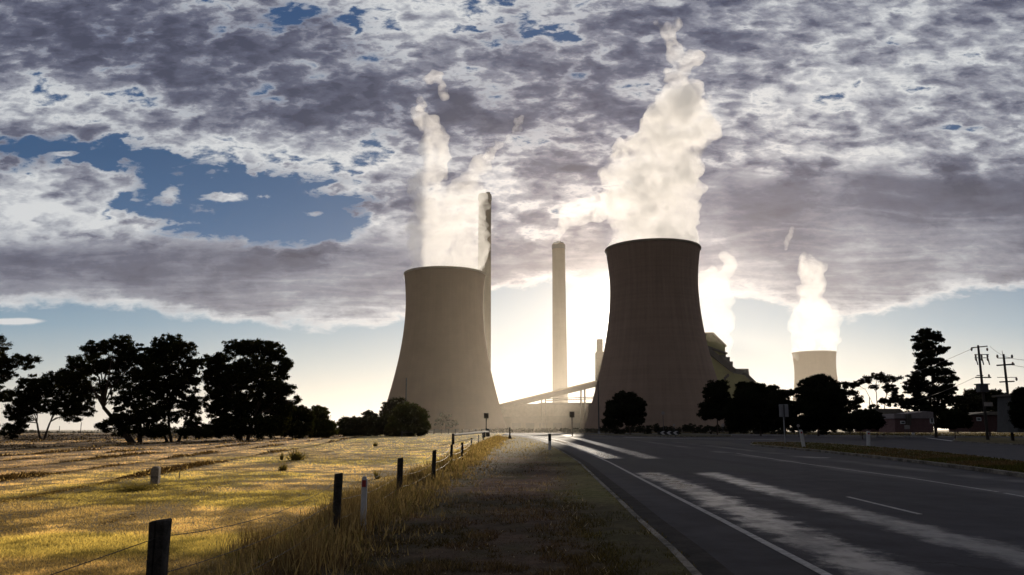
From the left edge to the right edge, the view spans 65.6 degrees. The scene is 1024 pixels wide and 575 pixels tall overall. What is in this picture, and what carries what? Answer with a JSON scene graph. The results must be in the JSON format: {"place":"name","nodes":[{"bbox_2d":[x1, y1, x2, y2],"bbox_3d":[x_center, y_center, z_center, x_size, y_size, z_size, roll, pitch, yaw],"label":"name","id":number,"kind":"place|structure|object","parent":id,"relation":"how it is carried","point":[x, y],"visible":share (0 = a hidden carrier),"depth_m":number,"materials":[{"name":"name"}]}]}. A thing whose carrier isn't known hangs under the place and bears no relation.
{"place":"outdoors","nodes":[
{"label":"outdoors","id":0,"kind":"place"},
{"bbox_2d":[0,433,504,574],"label":"field","id":1,"kind":"structure","parent":0,"point":[304,446],"depth_m":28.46,"materials":[{"name":"plant"}]},
{"bbox_2d":[0,335,43,401],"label":"gum tree","id":2,"kind":"object","parent":1,"relation":"on","point":[16,360],"visible":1,"depth_m":78.94,"materials":[{"name":"green plant"}]},
{"bbox_2d":[0,370,97,438],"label":"gum tree","id":3,"kind":"object","parent":1,"relation":"on","point":[32,396],"visible":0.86,"depth_m":110.88,"materials":[{"name":"green plant"}]},
{"bbox_2d":[24,429,116,432],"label":"distant treeline","id":4,"kind":"object","parent":1,"relation":"on","point":[29,431],"visible":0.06,"depth_m":324.52,"materials":[{"name":"green plant"}]},
{"bbox_2d":[55,333,172,442],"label":"gum tree","id":5,"kind":"object","parent":1,"relation":"on","point":[123,424],"visible":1,"depth_m":86.50,"materials":[{"name":"green plant"}]},
{"bbox_2d":[99,480,181,491],"bbox_3d":[-8.527,4.589,18.429,1.853,0.223,2.372,-8,-13,38],"label":"weed","id":6,"kind":"object","parent":1,"relation":"on","point":[142,487],"visible":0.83,"depth_m":18.36,"materials":[{"name":"green plant"}]},
{"bbox_2d":[150,466,160,483],"bbox_3d":[-9.146,4.877,20.373,0.211,0.562,0.171,0,-10,0],"label":"boundary marker","id":7,"kind":"object","parent":1,"relation":"on","point":[155,476],"visible":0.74,"depth_m":20.32,"materials":[{"name":"concrete"}]},
{"bbox_2d":[140,333,214,441],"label":"gum tree","id":8,"kind":"object","parent":1,"relation":"on","point":[178,381],"visible":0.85,"depth_m":89.74,"materials":[{"name":"green plant"}]},
{"bbox_2d":[0,433,363,524],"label":"cut hay","id":9,"kind":"object","parent":1,"relation":"on","point":[22,475],"visible":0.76,"depth_m":42.28,"materials":[{"name":"yellow plant"}]},
{"bbox_2d":[201,337,302,440],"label":"gum tree","id":10,"kind":"object","parent":1,"relation":"on","point":[227,394],"visible":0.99,"depth_m":97.05,"materials":[{"name":"green plant"}]},
{"bbox_2d":[171,426,337,432],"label":"distant treeline","id":11,"kind":"object","parent":1,"relation":"on","point":[174,429],"visible":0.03,"depth_m":294.71,"materials":[{"name":"green plant"}]},
{"bbox_2d":[217,518,308,561],"bbox_3d":[-2.929,2.873,9.231,1.020,0.396,1.674,0,-10,0],"label":"grass tussock","id":12,"kind":"object","parent":1,"relation":"on","point":[262,533],"depth_m":9.12,"materials":[{"name":"yellow plant"}]},
{"bbox_2d":[50,434,483,574],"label":"wire fence","id":13,"kind":"object","parent":1,"relation":"on","point":[159,535],"visible":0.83,"depth_m":4.82,"materials":[{"name":"brown wood"}]},
{"bbox_2d":[278,462,287,470],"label":"weed","id":14,"kind":"object","parent":1,"relation":"on","point":[283,467],"visible":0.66,"depth_m":26.97,"materials":[{"name":"green plant"}]},
{"bbox_2d":[271,404,316,438],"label":"bush","id":15,"kind":"object","parent":1,"relation":"on","point":[303,416],"visible":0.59,"depth_m":121.65,"materials":[{"name":"green plant"}]},
{"bbox_2d":[286,449,309,460],"bbox_3d":[-9.700,7.466,35.808,1.199,0.639,1.188,4,-11,-21],"label":"weed","id":16,"kind":"object","parent":1,"relation":"on","point":[296,455],"visible":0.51,"depth_m":35.62,"materials":[{"name":"green plant"}]},
{"bbox_2d":[304,404,339,437],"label":"bush","id":17,"kind":"object","parent":1,"relation":"on","point":[324,426],"visible":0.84,"depth_m":135.94,"materials":[{"name":"green plant"}]},
{"bbox_2d":[144,435,513,574],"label":"tall fence grass","id":18,"kind":"structure","parent":1,"relation":"on","point":[394,491],"depth_m":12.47,"materials":[{"name":"yellow plant"}]},
{"bbox_2d":[337,413,390,435],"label":"hedge","id":19,"kind":"object","parent":1,"relation":"on","point":[372,425],"visible":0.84,"depth_m":169.92,"materials":[{"name":"green plant"}]},
{"bbox_2d":[344,484,386,499],"bbox_3d":[-2.704,3.725,14.177,0.942,0.462,1.853,0,-10,0],"label":"grass tussock","id":20,"kind":"object","parent":1,"relation":"on","point":[357,491],"depth_m":14.17,"materials":[{"name":"yellow plant"}]},
{"bbox_2d":[361,410,378,417],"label":"tree","id":21,"kind":"object","parent":1,"relation":"on","point":[367,413],"visible":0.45,"depth_m":187.38,"materials":[{"name":"green plant"}]},
{"bbox_2d":[372,469,388,478],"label":"weed","id":22,"kind":"object","parent":1,"relation":"on","point":[376,475],"visible":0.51,"depth_m":22.50,"materials":[{"name":"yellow plant"}]},
{"bbox_2d":[379,396,406,416],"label":"tree","id":23,"kind":"object","parent":1,"relation":"on","point":[389,405],"visible":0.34,"depth_m":196.91,"materials":[{"name":"green plant"}]},
{"bbox_2d":[384,401,431,435],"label":"bush","id":24,"kind":"object","parent":1,"relation":"on","point":[407,418],"visible":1,"depth_m":165.56,"materials":[{"name":"green plant"}]},
{"bbox_2d":[401,429,481,436],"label":"distant wire fence","id":25,"kind":"object","parent":1,"relation":"on","point":[441,431],"visible":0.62,"depth_m":272.32,"materials":[{"name":"brown wood"}]},
{"bbox_2d":[434,413,458,429],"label":"tree","id":26,"kind":"object","parent":1,"relation":"on","point":[439,421],"visible":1,"depth_m":325.36,"materials":[{"name":"green plant"}]},
{"bbox_2d":[452,429,489,443],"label":"timber rail barrier","id":27,"kind":"object","parent":1,"relation":"on","point":[486,433],"visible":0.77,"depth_m":108.98,"materials":[{"name":"white paint"}]},
{"bbox_2d":[484,413,488,428],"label":"road sign","id":28,"kind":"object","parent":1,"relation":"on","point":[486,415],"visible":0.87,"depth_m":167.79,"materials":[{"name":"grey metal"}]},
{"bbox_2d":[224,435,691,574],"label":"verge","id":29,"kind":"structure","parent":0,"point":[591,489],"depth_m":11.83,"materials":[{"name":"plant"}]},
{"bbox_2d":[261,527,370,574],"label":"grass tussock","id":30,"kind":"object","parent":29,"relation":"on","point":[316,557],"depth_m":8.06,"materials":[{"name":"plant"}]},
{"bbox_2d":[309,488,388,524],"bbox_3d":[-2.412,3.267,11.868,1.212,0.550,1.861,3,-11,-15],"label":"grass tussock","id":31,"kind":"object","parent":29,"relation":"on","point":[356,502],"depth_m":11.82,"materials":[{"name":"yellow plant"}]},
{"bbox_2d":[317,502,396,537],"bbox_3d":[-2.109,3.116,10.770,1.035,0.461,1.771,3,-11,-18],"label":"grass tussock","id":32,"kind":"object","parent":29,"relation":"on","point":[350,517],"depth_m":10.70,"materials":[{"name":"yellow plant"}]},
{"bbox_2d":[360,476,367,532],"bbox_3d":[-2.025,3.085,10.820,0.079,1.000,0.058,0,-10,0],"label":"marker post","id":33,"kind":"object","parent":29,"relation":"on","point":[364,492],"visible":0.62,"depth_m":10.85,"materials":[{"name":"white paint"}]},
{"bbox_2d":[342,485,390,508],"bbox_3d":[-2.477,3.539,13.230,0.997,0.495,2.182,0,-10,0],"label":"grass tussock","id":34,"kind":"object","parent":29,"relation":"on","point":[368,495],"depth_m":13.15,"materials":[{"name":"yellow plant"}]},
{"bbox_2d":[405,465,430,478],"bbox_3d":[-2.529,5.119,21.898,1.131,0.440,1.710,0,-10,0],"label":"grass tussock","id":35,"kind":"object","parent":29,"relation":"on","point":[417,472],"depth_m":21.71,"materials":[{"name":"yellow plant"}]},
{"bbox_2d":[548,434,550,449],"bbox_3d":[2.630,10.809,55.374,0.212,1.235,0.202,0,-10,0],"label":"guide post","id":36,"kind":"object","parent":29,"relation":"on","point":[549,441],"visible":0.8,"depth_m":55.30,"materials":[{"name":"white paint"}]},
{"bbox_2d":[0,0,1023,429],"label":"sky","id":37,"kind":"structure","parent":0,"point":[847,176],"materials":[{"name":"grey"}]},
{"bbox_2d":[6,430,1023,436],"bbox_3d":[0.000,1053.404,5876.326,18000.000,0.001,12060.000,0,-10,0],"label":"ground","id":38,"kind":"structure","parent":0,"point":[99,431],"depth_m":435.86,"materials":[{"name":"brown soil"}]},
{"bbox_2d":[387,266,505,431],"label":"cooling tower","id":39,"kind":"structure","parent":38,"relation":"on","point":[443,366],"depth_m":533.18,"materials":[{"name":"concrete"}]},
{"bbox_2d":[478,192,491,367],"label":"chimney","id":40,"kind":"object","parent":38,"relation":"on","point":[484,234],"visible":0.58,"depth_m":874.55,"materials":[{"name":"concrete"}]},
{"bbox_2d":[485,427,605,432],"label":"roadside scrub","id":41,"kind":"object","parent":38,"relation":"on","point":[554,430],"visible":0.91,"depth_m":372.67,"materials":[{"name":"green plant"}]},
{"bbox_2d":[501,403,591,430],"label":"turbine hall","id":42,"kind":"structure","parent":38,"relation":"on","point":[526,416],"depth_m":631.81,"materials":[{"name":"grey concrete"}]},
{"bbox_2d":[512,423,520,429],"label":"roller door","id":43,"kind":"structure","parent":42,"relation":"in","point":[515,426],"depth_m":616.33,"materials":[{"name":"grey metal"}]},
{"bbox_2d":[526,423,533,430],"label":"roller door","id":44,"kind":"structure","parent":42,"relation":"in","point":[528,425],"depth_m":616.33,"materials":[{"name":"grey metal"}]},
{"bbox_2d":[539,423,546,428],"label":"roller door","id":45,"kind":"structure","parent":42,"relation":"in","point":[543,424],"depth_m":616.48,"materials":[{"name":"grey metal"}]},
{"bbox_2d":[553,423,561,430],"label":"roller door","id":46,"kind":"structure","parent":42,"relation":"in","point":[558,425],"depth_m":616.48,"materials":[{"name":"grey metal"}]},
{"bbox_2d":[573,423,579,428],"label":"roller door","id":47,"kind":"structure","parent":42,"relation":"in","point":[575,425],"depth_m":616.48,"materials":[{"name":"grey metal"}]},
{"bbox_2d":[500,380,596,428],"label":"conveyor gallery","id":48,"kind":"object","parent":38,"relation":"on","point":[555,393],"visible":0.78,"depth_m":595.05,"materials":[{"name":"grey metal"}]},
{"bbox_2d":[552,241,567,402],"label":"chimney","id":49,"kind":"object","parent":38,"relation":"on","point":[559,358],"visible":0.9,"depth_m":1095.45,"materials":[{"name":"concrete"}]},
{"bbox_2d":[570,412,573,435],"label":"road sign","id":50,"kind":"object","parent":38,"relation":"on","point":[571,414],"visible":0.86,"depth_m":177.67,"materials":[{"name":"grey metal"}]},
{"bbox_2d":[595,339,603,388],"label":"transfer tower","id":51,"kind":"structure","parent":38,"relation":"on","point":[598,356],"depth_m":800.89,"materials":[{"name":"grey metal"}]},
{"bbox_2d":[584,238,726,432],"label":"cooling tower","id":52,"kind":"structure","parent":38,"relation":"on","point":[657,357],"depth_m":454.90,"materials":[{"name":"concrete"}]},
{"bbox_2d":[600,423,811,433],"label":"roadside scrub","id":53,"kind":"object","parent":38,"relation":"on","point":[683,428],"visible":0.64,"depth_m":255.04,"materials":[{"name":"green plant"}]},
{"bbox_2d":[705,332,755,397],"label":"boiler house","id":54,"kind":"structure","parent":38,"relation":"on","point":[724,368],"depth_m":698.22,"materials":[{"name":"grey metal"}]},
{"bbox_2d":[724,380,787,435],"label":"tree","id":55,"kind":"object","parent":38,"relation":"on","point":[752,406],"visible":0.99,"depth_m":185.11,"materials":[{"name":"green plant"}]},
{"bbox_2d":[768,384,799,435],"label":"tree","id":56,"kind":"object","parent":38,"relation":"on","point":[787,395],"visible":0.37,"depth_m":192.00,"materials":[{"name":"green plant"}]},
{"bbox_2d":[786,350,841,430],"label":"cooling tower","id":57,"kind":"structure","parent":38,"relation":"on","point":[809,363],"depth_m":1100.37,"materials":[{"name":"concrete"}]},
{"bbox_2d":[790,373,849,435],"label":"tree","id":58,"kind":"object","parent":38,"relation":"on","point":[819,407],"visible":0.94,"depth_m":175.34,"materials":[{"name":"green plant"}]},
{"bbox_2d":[799,426,854,434],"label":"roadside scrub","id":59,"kind":"object","parent":38,"relation":"on","point":[823,432],"visible":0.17,"depth_m":225.70,"materials":[{"name":"green plant"}]},
{"bbox_2d":[835,407,886,438],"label":"bush","id":60,"kind":"object","parent":38,"relation":"on","point":[861,420],"visible":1,"depth_m":116.90,"materials":[{"name":"green plant"}]},
{"bbox_2d":[835,371,904,435],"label":"gum tree","id":61,"kind":"object","parent":38,"relation":"on","point":[857,400],"visible":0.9,"depth_m":168.33,"materials":[{"name":"green plant"}]},
{"bbox_2d":[849,409,957,432],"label":"distant treeline","id":62,"kind":"object","parent":38,"relation":"on","point":[908,410],"visible":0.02,"depth_m":324.91,"materials":[{"name":"green plant"}]},
{"bbox_2d":[904,425,909,439],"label":"notice board","id":63,"kind":"object","parent":38,"relation":"on","point":[907,427],"visible":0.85,"depth_m":108.29,"materials":[{"name":"metal"}]},
{"bbox_2d":[896,328,962,436],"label":"pine tree","id":64,"kind":"object","parent":38,"relation":"on","point":[918,383],"visible":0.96,"depth_m":148.66,"materials":[{"name":"green plant"}]},
{"bbox_2d":[952,388,1005,435],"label":"tree","id":65,"kind":"object","parent":38,"relation":"on","point":[971,398],"visible":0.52,"depth_m":171.67,"materials":[{"name":"green plant"}]},
{"bbox_2d":[435,431,1023,436],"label":"roadside grass","id":66,"kind":"structure","parent":0,"point":[941,433],"depth_m":281.99,"materials":[{"name":"plant"}]},
{"bbox_2d":[504,433,1023,574],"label":"road","id":67,"kind":"structure","parent":0,"point":[814,514],"depth_m":15.73,"materials":[{"name":"grey asphalt"}]},
{"bbox_2d":[525,437,701,574],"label":"verge kerb","id":68,"kind":"structure","parent":67,"relation":"on","point":[691,568],"depth_m":10.51,"materials":[{"name":"concrete"}]},
{"bbox_2d":[547,444,695,566],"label":"kerb grass","id":69,"kind":"structure","parent":68,"relation":"on","point":[633,516],"depth_m":12.03,"materials":[{"name":"green plant"}]},
{"bbox_2d":[520,436,733,574],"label":"gutter","id":70,"kind":"object","parent":67,"relation":"on","point":[703,561],"visible":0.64,"depth_m":10.84,"materials":[{"name":"grey concrete"}]},
{"bbox_2d":[575,434,731,436],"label":"roundabout island kerb","id":71,"kind":"structure","parent":67,"relation":"on","point":[676,436],"depth_m":163.68,"materials":[{"name":"concrete"}]},
{"bbox_2d":[584,434,730,435],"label":"roundabout island","id":72,"kind":"structure","parent":71,"relation":"on","point":[662,435],"depth_m":217.91,"materials":[{"name":"grey concrete"}]},
{"bbox_2d":[598,381,599,433],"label":"lamp post","id":73,"kind":"object","parent":72,"relation":"on","point":[598,411],"visible":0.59,"depth_m":236.93,"materials":[{"name":"metal"}]},
{"bbox_2d":[601,390,647,434],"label":"tree","id":74,"kind":"object","parent":72,"relation":"on","point":[628,409],"visible":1,"depth_m":205.23,"materials":[{"name":"green plant"}]},
{"bbox_2d":[696,379,731,434],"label":"tree","id":75,"kind":"object","parent":72,"relation":"on","point":[717,394],"visible":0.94,"depth_m":196.95,"materials":[{"name":"green plant"}]},
{"bbox_2d":[657,431,678,436],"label":"chevron board","id":76,"kind":"object","parent":67,"relation":"on","point":[660,433],"visible":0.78,"depth_m":147.54,"materials":[{"name":"black paint"}]},
{"bbox_2d":[566,436,774,451],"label":"splitter island","id":77,"kind":"structure","parent":67,"relation":"on","point":[722,443],"depth_m":94.26,"materials":[{"name":"grey concrete"}]},
{"bbox_2d":[543,438,831,574],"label":"edge line","id":78,"kind":"object","parent":67,"relation":"on","point":[795,558],"visible":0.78,"depth_m":10.94,"materials":[{"name":"paint"}]},
{"bbox_2d":[737,453,998,491],"bbox_3d":[12.306,7.321,32.987,0.322,0.001,30.319,-1,-10,4],"label":"lane line","id":79,"kind":"object","parent":67,"relation":"on","point":[891,475],"visible":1,"depth_m":23.78,"materials":[{"name":"paint"}]},
{"bbox_2d":[855,409,903,431],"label":"house","id":80,"kind":"structure","parent":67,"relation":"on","point":[889,411],"depth_m":147.29,"materials":[{"name":"tile"}]},
{"bbox_2d":[849,497,919,513],"bbox_3d":[6.968,4.112,15.062,0.105,0.001,3.542,-1,-10,4],"label":"lane line","id":81,"kind":"object","parent":67,"relation":"on","point":[885,505],"visible":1,"depth_m":14.84,"materials":[{"name":"paint"}]},
{"bbox_2d":[750,442,1023,477],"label":"median kerb","id":82,"kind":"structure","parent":67,"relation":"on","point":[1001,472],"depth_m":33.42,"materials":[{"name":"concrete"}]},
{"bbox_2d":[751,441,1023,472],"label":"median","id":83,"kind":"object","parent":82,"relation":"on","point":[814,446],"visible":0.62,"depth_m":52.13,"materials":[{"name":"green plant"}]},
{"bbox_2d":[779,404,788,442],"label":"road sign","id":84,"kind":"object","parent":83,"relation":"on","point":[783,411],"visible":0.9,"depth_m":79.00,"materials":[{"name":"metal"}]},
{"bbox_2d":[799,430,804,446],"bbox_3d":[22.101,11.582,60.428,0.227,1.503,0.112,-7,-10,-1],"label":"guide post","id":85,"kind":"object","parent":83,"relation":"on","point":[802,437],"visible":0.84,"depth_m":60.41,"materials":[{"name":"white paint"}]},
{"bbox_2d":[867,431,869,445],"bbox_3d":[28.994,12.388,64.618,0.242,1.386,0.119,4,-10,1],"label":"guide post","id":86,"kind":"object","parent":83,"relation":"on","point":[868,438],"visible":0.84,"depth_m":64.59,"materials":[{"name":"white paint"}]},
{"bbox_2d":[879,411,933,432],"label":"house","id":87,"kind":"structure","parent":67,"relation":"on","point":[920,422],"depth_m":138.02,"materials":[{"name":"red brick"}]},
{"bbox_2d":[949,412,996,431],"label":"house","id":88,"kind":"structure","parent":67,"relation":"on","point":[978,421],"depth_m":147.86,"materials":[{"name":"tile"}]},
{"bbox_2d":[952,438,1023,444],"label":"verge island kerb","id":89,"kind":"structure","parent":67,"relation":"on","point":[988,442],"depth_m":81.71,"materials":[{"name":"concrete"}]},
{"bbox_2d":[954,438,1023,443],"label":"verge island","id":90,"kind":"structure","parent":89,"relation":"on","point":[1007,440],"depth_m":97.01,"materials":[{"name":"grey concrete"}]},
{"bbox_2d":[934,409,973,438],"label":"bush","id":91,"kind":"object","parent":90,"relation":"on","point":[953,419],"visible":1,"depth_m":117.54,"materials":[{"name":"green plant"}]},
{"bbox_2d":[970,345,992,439],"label":"power pole","id":92,"kind":"object","parent":90,"relation":"on","point":[982,387],"visible":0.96,"depth_m":104.03,"materials":[{"name":"wood"}]},
{"bbox_2d":[781,348,972,389],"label":"overhead wire","id":93,"kind":"object","parent":92,"relation":"attached to","point":[909,374],"visible":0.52,"depth_m":127.91,"materials":[{"name":"black metal"}]},
{"bbox_2d":[996,351,1017,440],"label":"power pole","id":94,"kind":"object","parent":90,"relation":"on","point":[1004,364],"visible":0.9,"depth_m":97.40,"materials":[{"name":"wood"}]},
{"bbox_2d":[992,394,1023,432],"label":"shed","id":95,"kind":"structure","parent":90,"relation":"on","point":[1004,424],"depth_m":96.38,"materials":[{"name":"grey metal"}]},
{"bbox_2d":[1006,386,1023,429],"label":"tree","id":96,"kind":"object","parent":90,"relation":"on","point":[1016,412],"visible":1,"depth_m":86.66,"materials":[{"name":"green plant"}]}
]}

